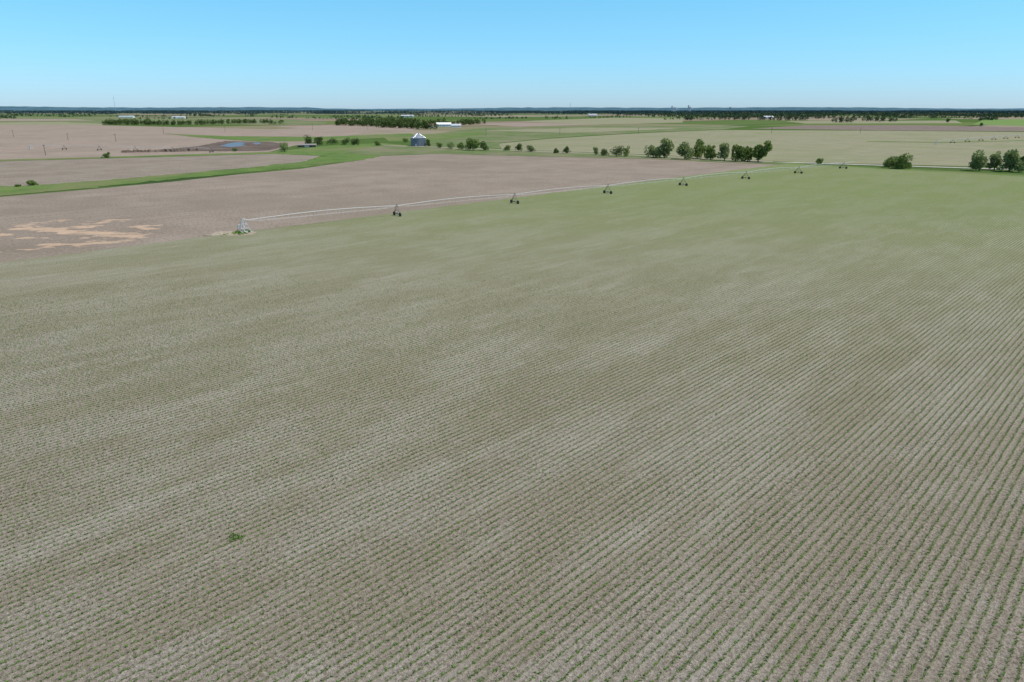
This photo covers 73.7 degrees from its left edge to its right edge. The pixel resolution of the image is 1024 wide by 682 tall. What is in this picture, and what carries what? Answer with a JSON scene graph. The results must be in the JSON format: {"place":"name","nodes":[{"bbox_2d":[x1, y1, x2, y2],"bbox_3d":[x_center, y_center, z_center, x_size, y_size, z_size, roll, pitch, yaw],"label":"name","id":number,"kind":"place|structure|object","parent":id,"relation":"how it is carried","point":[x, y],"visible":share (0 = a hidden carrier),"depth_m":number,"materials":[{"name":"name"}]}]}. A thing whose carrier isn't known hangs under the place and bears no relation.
{"place":"outdoors","nodes":[
{"label":"outdoors","id":0,"kind":"place"},
{"bbox_2d":[0,119,91,120],"bbox_3d":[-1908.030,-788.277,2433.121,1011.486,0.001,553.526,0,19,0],"label":"tilled field","id":1,"kind":"structure","parent":0,"point":[43,120],"depth_m":2293.07,"materials":[{"name":"soil"}]},
{"bbox_2d":[0,122,101,124],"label":"tilled field","id":2,"kind":"structure","parent":0,"point":[38,123],"depth_m":1822.58,"materials":[{"name":"brown soil"}]},
{"bbox_2d":[119,116,134,117],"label":"livestock shed","id":3,"kind":"structure","parent":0,"point":[126,116],"depth_m":2996.43,"materials":[{"name":"white metal"}]},
{"bbox_2d":[0,154,318,185],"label":"tilled field","id":4,"kind":"structure","parent":0,"point":[39,172],"depth_m":462.12,"materials":[{"name":"brown soil"}]},
{"bbox_2d":[121,148,198,152],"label":"silage bank","id":5,"kind":"structure","parent":0,"point":[157,150],"depth_m":621.93,"materials":[{"name":"green plant"}]},
{"bbox_2d":[0,116,326,124],"bbox_3d":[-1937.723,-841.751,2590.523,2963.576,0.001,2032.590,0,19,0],"label":"pasture","id":6,"kind":"structure","parent":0,"point":[97,120],"depth_m":2295.55,"materials":[{"name":"green plant"}]},
{"bbox_2d":[103,118,283,124],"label":"windbreak tree row","id":7,"kind":"object","parent":6,"relation":"on","point":[145,121],"visible":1,"depth_m":1683.64,"materials":[{"name":"green plant"}]},
{"bbox_2d":[0,125,370,159],"bbox_3d":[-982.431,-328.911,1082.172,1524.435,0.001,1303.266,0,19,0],"label":"tilled field","id":8,"kind":"structure","parent":0,"point":[54,138],"depth_m":899.90,"materials":[{"name":"soil"}]},
{"bbox_2d":[29,144,213,151],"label":"pivot irrigator","id":9,"kind":"object","parent":8,"relation":"on","point":[122,146],"visible":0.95,"depth_m":633.07,"materials":[{"name":"metal"}]},
{"bbox_2d":[0,143,407,160],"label":"grass verge","id":10,"kind":"object","parent":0,"point":[323,150],"depth_m":609.99,"materials":[{"name":"green plant"}]},
{"bbox_2d":[101,152,110,157],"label":"shrub","id":11,"kind":"object","parent":10,"relation":"on","point":[107,155],"visible":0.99,"depth_m":542.19,"materials":[{"name":"green plant"}]},
{"bbox_2d":[278,142,288,151],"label":"deciduous tree","id":12,"kind":"object","parent":10,"relation":"on","point":[284,146],"visible":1,"depth_m":615.67,"materials":[{"name":"green plant"}]},
{"bbox_2d":[160,141,287,151],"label":"mud yard","id":13,"kind":"structure","parent":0,"point":[246,146],"depth_m":687.31,"materials":[{"name":"brown soil"}]},
{"bbox_2d":[220,142,243,146],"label":"pond","id":14,"kind":"structure","parent":0,"point":[235,144],"depth_m":744.61,"materials":[{"name":"liquid"}]},
{"bbox_2d":[0,111,522,114],"bbox_3d":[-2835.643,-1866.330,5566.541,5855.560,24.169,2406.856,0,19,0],"label":"horizon tree line","id":15,"kind":"object","parent":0,"point":[255,113],"visible":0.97,"depth_m":5348.97,"materials":[{"name":"green plant"}]},
{"bbox_2d":[165,133,413,141],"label":"grass verge","id":16,"kind":"object","parent":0,"point":[263,138],"depth_m":928.33,"materials":[{"name":"green plant"}]},
{"bbox_2d":[277,125,420,130],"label":"tilled field","id":17,"kind":"structure","parent":0,"point":[347,128],"depth_m":1356.68,"materials":[{"name":"soil"}]},
{"bbox_2d":[0,154,778,261],"bbox_3d":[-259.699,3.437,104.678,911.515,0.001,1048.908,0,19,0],"label":"stubble field","id":18,"kind":"structure","parent":0,"point":[51,224],"depth_m":307.63,"materials":[{"name":"soil"}]},
{"bbox_2d":[385,132,490,141],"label":"alfalfa field","id":19,"kind":"structure","parent":0,"point":[439,136],"depth_m":963.53,"materials":[{"name":"green plant"}]},
{"bbox_2d":[451,124,460,126],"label":"machine shed","id":20,"kind":"structure","parent":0,"point":[455,125],"depth_m":1441.58,"materials":[{"name":"white metal"}]},
{"bbox_2d":[0,110,1021,112],"bbox_3d":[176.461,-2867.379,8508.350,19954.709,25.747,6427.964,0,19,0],"label":"horizon tree line","id":21,"kind":"object","parent":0,"point":[158,111],"visible":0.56,"depth_m":8928.12,"materials":[{"name":"green plant"}]},
{"bbox_2d":[0,164,1023,681],"bbox_3d":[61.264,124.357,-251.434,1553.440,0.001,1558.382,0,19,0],"label":"young crop field","id":22,"kind":"structure","parent":0,"point":[784,226],"depth_m":80.26,"materials":[{"name":"green plant"}]},
{"bbox_2d":[207,230,255,235],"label":"bare soil","id":23,"kind":"structure","parent":22,"relation":"on","point":[225,232],"depth_m":212.86,"materials":[{"name":"beige soil"}]},
{"bbox_2d":[233,229,250,233],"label":"weed patch","id":24,"kind":"object","parent":23,"relation":"on","point":[238,232],"visible":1,"depth_m":212.40,"materials":[{"name":"green plant"}]},
{"bbox_2d":[228,533,242,541],"bbox_3d":[-25.040,17.668,61.829,1.361,0.380,1.226,-8,20,-22],"label":"weed patch","id":25,"kind":"object","parent":22,"relation":"on","point":[238,536],"visible":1,"depth_m":61.67,"materials":[{"name":"green plant"}]},
{"bbox_2d":[0,268,1023,681],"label":"crop seedling rows","id":26,"kind":"object","parent":22,"relation":"on","point":[892,586],"visible":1,"depth_m":72.56,"materials":[{"name":"green plant"}]},
{"bbox_2d":[237,161,853,232],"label":"pivot irrigator","id":27,"kind":"object","parent":22,"relation":"on","point":[240,225],"visible":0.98,"depth_m":280.07,"materials":[{"name":"metal"}]},
{"bbox_2d":[0,111,1023,196],"bbox_3d":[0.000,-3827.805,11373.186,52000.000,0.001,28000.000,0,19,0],"label":"ground","id":28,"kind":"structure","parent":0,"point":[751,123],"depth_m":1826.53,"materials":[{"name":"plant"}]},
{"bbox_2d":[26,180,38,184],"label":"shrub","id":29,"kind":"object","parent":28,"relation":"on","point":[31,182],"visible":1,"depth_m":348.11,"materials":[{"name":"green plant"}]},
{"bbox_2d":[0,152,380,195],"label":"grass waterway","id":30,"kind":"object","parent":28,"relation":"on","point":[337,157],"depth_m":393.13,"materials":[{"name":"green plant"}]},
{"bbox_2d":[297,144,316,146],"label":"livestock shed","id":31,"kind":"structure","parent":28,"relation":"on","point":[307,145],"depth_m":694.56,"materials":[{"name":"white metal"}]},
{"bbox_2d":[303,134,313,143],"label":"shrub","id":32,"kind":"object","parent":28,"relation":"on","point":[308,141],"visible":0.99,"depth_m":748.94,"materials":[{"name":"green plant"}]},
{"bbox_2d":[314,136,322,144],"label":"shrub","id":33,"kind":"object","parent":28,"relation":"on","point":[318,140],"visible":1,"depth_m":735.53,"materials":[{"name":"green plant"}]},
{"bbox_2d":[326,138,338,143],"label":"shrub","id":34,"kind":"object","parent":28,"relation":"on","point":[332,141],"visible":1,"depth_m":750.55,"materials":[{"name":"green plant"}]},
{"bbox_2d":[341,137,349,144],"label":"shrub","id":35,"kind":"object","parent":28,"relation":"on","point":[344,141],"visible":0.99,"depth_m":735.27,"materials":[{"name":"green plant"}]},
{"bbox_2d":[351,138,359,144],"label":"shrub","id":36,"kind":"object","parent":28,"relation":"on","point":[357,142],"visible":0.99,"depth_m":735.23,"materials":[{"name":"green plant"}]},
{"bbox_2d":[334,117,485,129],"bbox_3d":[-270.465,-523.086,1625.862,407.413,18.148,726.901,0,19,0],"label":"farmstead grove","id":37,"kind":"object","parent":28,"relation":"on","point":[401,122],"visible":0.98,"depth_m":1558.97,"materials":[{"name":"green plant"}]},
{"bbox_2d":[411,133,426,145],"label":"grain bin","id":38,"kind":"object","parent":28,"relation":"on","point":[417,139],"visible":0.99,"depth_m":709.63,"materials":[{"name":"metal"}]},
{"bbox_2d":[436,122,450,126],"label":"white barn","id":39,"kind":"structure","parent":28,"relation":"on","point":[444,124],"depth_m":1496.69,"materials":[{"name":"white metal"}]},
{"bbox_2d":[446,141,454,148],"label":"shrub","id":40,"kind":"object","parent":28,"relation":"on","point":[450,145],"visible":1,"depth_m":659.11,"materials":[{"name":"green plant"}]},
{"bbox_2d":[457,142,464,149],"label":"shrub","id":41,"kind":"object","parent":28,"relation":"on","point":[459,145],"visible":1,"depth_m":649.38,"materials":[{"name":"green plant"}]},
{"bbox_2d":[465,138,480,149],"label":"shrub","id":42,"kind":"object","parent":28,"relation":"on","point":[471,143],"visible":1,"depth_m":634.58,"materials":[{"name":"green plant"}]},
{"bbox_2d":[480,141,488,149],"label":"shrub","id":43,"kind":"object","parent":28,"relation":"on","point":[482,145],"visible":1,"depth_m":638.10,"materials":[{"name":"green plant"}]},
{"bbox_2d":[0,113,1023,120],"bbox_3d":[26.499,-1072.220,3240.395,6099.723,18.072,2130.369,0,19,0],"label":"distant shelterbelts","id":44,"kind":"object","parent":28,"relation":"on","point":[995,117],"visible":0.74,"depth_m":3000.79,"materials":[{"name":"green plant"}]},
{"bbox_2d":[515,143,522,150],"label":"shrub","id":45,"kind":"object","parent":28,"relation":"on","point":[519,145],"visible":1,"depth_m":627.43,"materials":[{"name":"green plant"}]},
{"bbox_2d":[526,145,534,151],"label":"shrub","id":46,"kind":"object","parent":28,"relation":"on","point":[530,149],"visible":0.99,"depth_m":620.27,"materials":[{"name":"green plant"}]},
{"bbox_2d":[342,146,791,163],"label":"grass verge","id":47,"kind":"object","parent":28,"relation":"on","point":[392,150],"depth_m":595.51,"materials":[{"name":"green plant"}]},
{"bbox_2d":[430,125,745,147],"bbox_3d":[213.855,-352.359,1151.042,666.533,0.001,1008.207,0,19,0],"label":"pasture","id":48,"kind":"structure","parent":28,"relation":"on","point":[493,139],"depth_m":1127.71,"materials":[{"name":"green plant"}]},
{"bbox_2d":[593,146,598,153],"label":"shrub","id":49,"kind":"object","parent":28,"relation":"on","point":[595,150],"visible":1,"depth_m":572.79,"materials":[{"name":"green plant"}]},
{"bbox_2d":[601,148,608,155],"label":"shrub","id":50,"kind":"object","parent":28,"relation":"on","point":[604,151],"visible":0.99,"depth_m":565.37,"materials":[{"name":"green plant"}]},
{"bbox_2d":[610,146,624,156],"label":"shrub","id":51,"kind":"object","parent":28,"relation":"on","point":[618,150],"visible":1,"depth_m":555.17,"materials":[{"name":"green plant"}]},
{"bbox_2d":[623,146,629,156],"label":"shrub","id":52,"kind":"object","parent":28,"relation":"on","point":[626,153],"visible":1,"depth_m":555.91,"materials":[{"name":"green plant"}]},
{"bbox_2d":[644,145,659,156],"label":"deciduous tree","id":53,"kind":"object","parent":28,"relation":"on","point":[651,151],"visible":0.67,"depth_m":546.64,"materials":[{"name":"green plant"}]},
{"bbox_2d":[654,138,674,157],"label":"deciduous tree","id":54,"kind":"object","parent":28,"relation":"on","point":[661,150],"visible":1,"depth_m":537.62,"materials":[{"name":"green plant"}]},
{"bbox_2d":[676,141,694,158],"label":"deciduous tree","id":55,"kind":"object","parent":28,"relation":"on","point":[685,151],"visible":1,"depth_m":524.36,"materials":[{"name":"green plant"}]},
{"bbox_2d":[693,139,706,158],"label":"deciduous tree","id":56,"kind":"object","parent":28,"relation":"on","point":[700,150],"visible":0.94,"depth_m":531.81,"materials":[{"name":"green plant"}]},
{"bbox_2d":[704,145,717,159],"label":"deciduous tree","id":57,"kind":"object","parent":28,"relation":"on","point":[710,153],"visible":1,"depth_m":518.02,"materials":[{"name":"green plant"}]},
{"bbox_2d":[716,143,729,160],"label":"deciduous tree","id":58,"kind":"object","parent":28,"relation":"on","point":[723,154],"visible":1,"depth_m":511.10,"materials":[{"name":"green plant"}]},
{"bbox_2d":[731,144,746,161],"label":"deciduous tree","id":59,"kind":"object","parent":28,"relation":"on","point":[739,151],"visible":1,"depth_m":502.72,"materials":[{"name":"green plant"}]},
{"bbox_2d":[744,146,752,160],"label":"deciduous tree","id":60,"kind":"object","parent":28,"relation":"on","point":[749,151],"visible":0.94,"depth_m":503.25,"materials":[{"name":"green plant"}]},
{"bbox_2d":[477,110,1023,114],"bbox_3d":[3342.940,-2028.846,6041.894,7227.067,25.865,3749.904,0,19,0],"label":"horizon tree line","id":61,"kind":"object","parent":28,"relation":"on","point":[657,112],"visible":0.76,"depth_m":5357.20,"materials":[{"name":"green plant"}]},
{"bbox_2d":[752,140,772,161],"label":"deciduous tree","id":62,"kind":"object","parent":28,"relation":"on","point":[758,153],"visible":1,"depth_m":495.90,"materials":[{"name":"green plant"}]},
{"bbox_2d":[683,114,897,122],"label":"distant tree clump","id":63,"kind":"object","parent":28,"relation":"on","point":[841,119],"visible":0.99,"depth_m":2283.26,"materials":[{"name":"green plant"}]},
{"bbox_2d":[816,158,823,163],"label":"shrub","id":64,"kind":"object","parent":28,"relation":"on","point":[819,160],"visible":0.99,"depth_m":480.86,"materials":[{"name":"green plant"}]},
{"bbox_2d":[617,111,1023,117],"bbox_3d":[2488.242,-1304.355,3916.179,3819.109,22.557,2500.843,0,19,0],"label":"distant shelterbelts","id":65,"kind":"object","parent":28,"relation":"on","point":[833,114],"visible":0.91,"depth_m":3550.13,"materials":[{"name":"green plant"}]},
{"bbox_2d":[882,156,898,167],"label":"shrub","id":66,"kind":"object","parent":28,"relation":"on","point":[888,162],"visible":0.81,"depth_m":447.96,"materials":[{"name":"green plant"}]},
{"bbox_2d":[892,153,913,168],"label":"shrub","id":67,"kind":"object","parent":28,"relation":"on","point":[901,161],"visible":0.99,"depth_m":440.14,"materials":[{"name":"green plant"}]},
{"bbox_2d":[787,163,1023,175],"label":"grass verge","id":68,"kind":"object","parent":28,"relation":"on","point":[912,169],"depth_m":430.36,"materials":[{"name":"green plant"}]},
{"bbox_2d":[814,164,1023,171],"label":"pasture fence","id":69,"kind":"object","parent":28,"relation":"on","point":[924,168],"visible":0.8,"depth_m":441.27,"materials":[{"name":"brown wood"}]},
{"bbox_2d":[968,149,987,170],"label":"deciduous tree","id":70,"kind":"object","parent":28,"relation":"on","point":[976,162],"visible":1,"depth_m":427.66,"materials":[{"name":"green plant"}]},
{"bbox_2d":[985,151,1002,169],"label":"deciduous tree","id":71,"kind":"object","parent":28,"relation":"on","point":[997,158],"visible":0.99,"depth_m":431.64,"materials":[{"name":"green plant"}]},
{"bbox_2d":[996,149,1023,171],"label":"deciduous tree","id":72,"kind":"object","parent":28,"relation":"on","point":[1012,160],"visible":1,"depth_m":419.88,"materials":[{"name":"green plant"}]},
{"bbox_2d":[0,106,1023,110],"bbox_3d":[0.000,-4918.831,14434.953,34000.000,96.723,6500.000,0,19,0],"label":"distant hills","id":73,"kind":"structure","parent":0,"point":[18,108],"depth_m":12873.88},
{"bbox_2d":[0,0,1023,108],"label":"sky","id":74,"kind":"structure","parent":0,"point":[342,54],"materials":[{"name":"blue"}]},
{"bbox_2d":[482,123,598,126],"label":"tilled field","id":75,"kind":"structure","parent":0,"point":[528,124],"depth_m":1703.95,"materials":[{"name":"soil"}]},
{"bbox_2d":[487,128,673,132],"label":"tilled field","id":76,"kind":"structure","parent":0,"point":[571,130],"depth_m":1290.49,"materials":[{"name":"brown soil"}]},
{"bbox_2d":[388,145,772,161],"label":"dirt lane","id":77,"kind":"structure","parent":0,"point":[585,153],"depth_m":594.54,"materials":[{"name":"brown soil"}]},
{"bbox_2d":[526,118,682,123],"bbox_3d":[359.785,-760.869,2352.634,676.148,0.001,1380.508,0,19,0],"label":"tilled field","id":78,"kind":"structure","parent":0,"point":[617,120],"depth_m":2113.45,"materials":[{"name":"beige soil"}]},
{"bbox_2d":[499,130,1023,166],"bbox_3d":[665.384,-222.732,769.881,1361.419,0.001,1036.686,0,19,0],"label":"sprouting field","id":79,"kind":"structure","parent":0,"point":[830,146],"depth_m":769.88,"materials":[{"name":"beige soil"}]},
{"bbox_2d":[936,134,1022,143],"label":"pivot irrigator","id":80,"kind":"object","parent":79,"relation":"on","point":[976,138],"visible":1,"depth_m":823.72,"materials":[{"name":"metal"}]},
{"bbox_2d":[788,120,960,123],"bbox_3d":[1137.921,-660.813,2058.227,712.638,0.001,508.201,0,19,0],"label":"tilled field","id":81,"kind":"structure","parent":0,"point":[821,122],"depth_m":1956.01,"materials":[{"name":"brown soil"}]},
{"bbox_2d":[753,125,1023,130],"bbox_3d":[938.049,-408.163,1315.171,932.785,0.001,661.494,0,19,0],"label":"dark tilled field","id":82,"kind":"structure","parent":0,"point":[904,127],"depth_m":1357.79,"materials":[{"name":"soil"}]},
{"bbox_2d":[783,162,1016,169],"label":"gravel road","id":83,"kind":"structure","parent":0,"point":[883,165],"depth_m":467.99,"materials":[{"name":"grey gravel"}]},
{"bbox_2d":[867,140,1023,142],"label":"grass verge","id":84,"kind":"object","parent":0,"point":[941,142],"depth_m":815.11,"materials":[{"name":"green plant"}]},
{"bbox_2d":[973,119,1023,125],"bbox_3d":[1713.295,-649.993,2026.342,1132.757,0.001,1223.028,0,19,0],"label":"alfalfa field","id":85,"kind":"structure","parent":0,"point":[1014,122],"depth_m":1954.94,"materials":[{"name":"green plant"}]}
]}

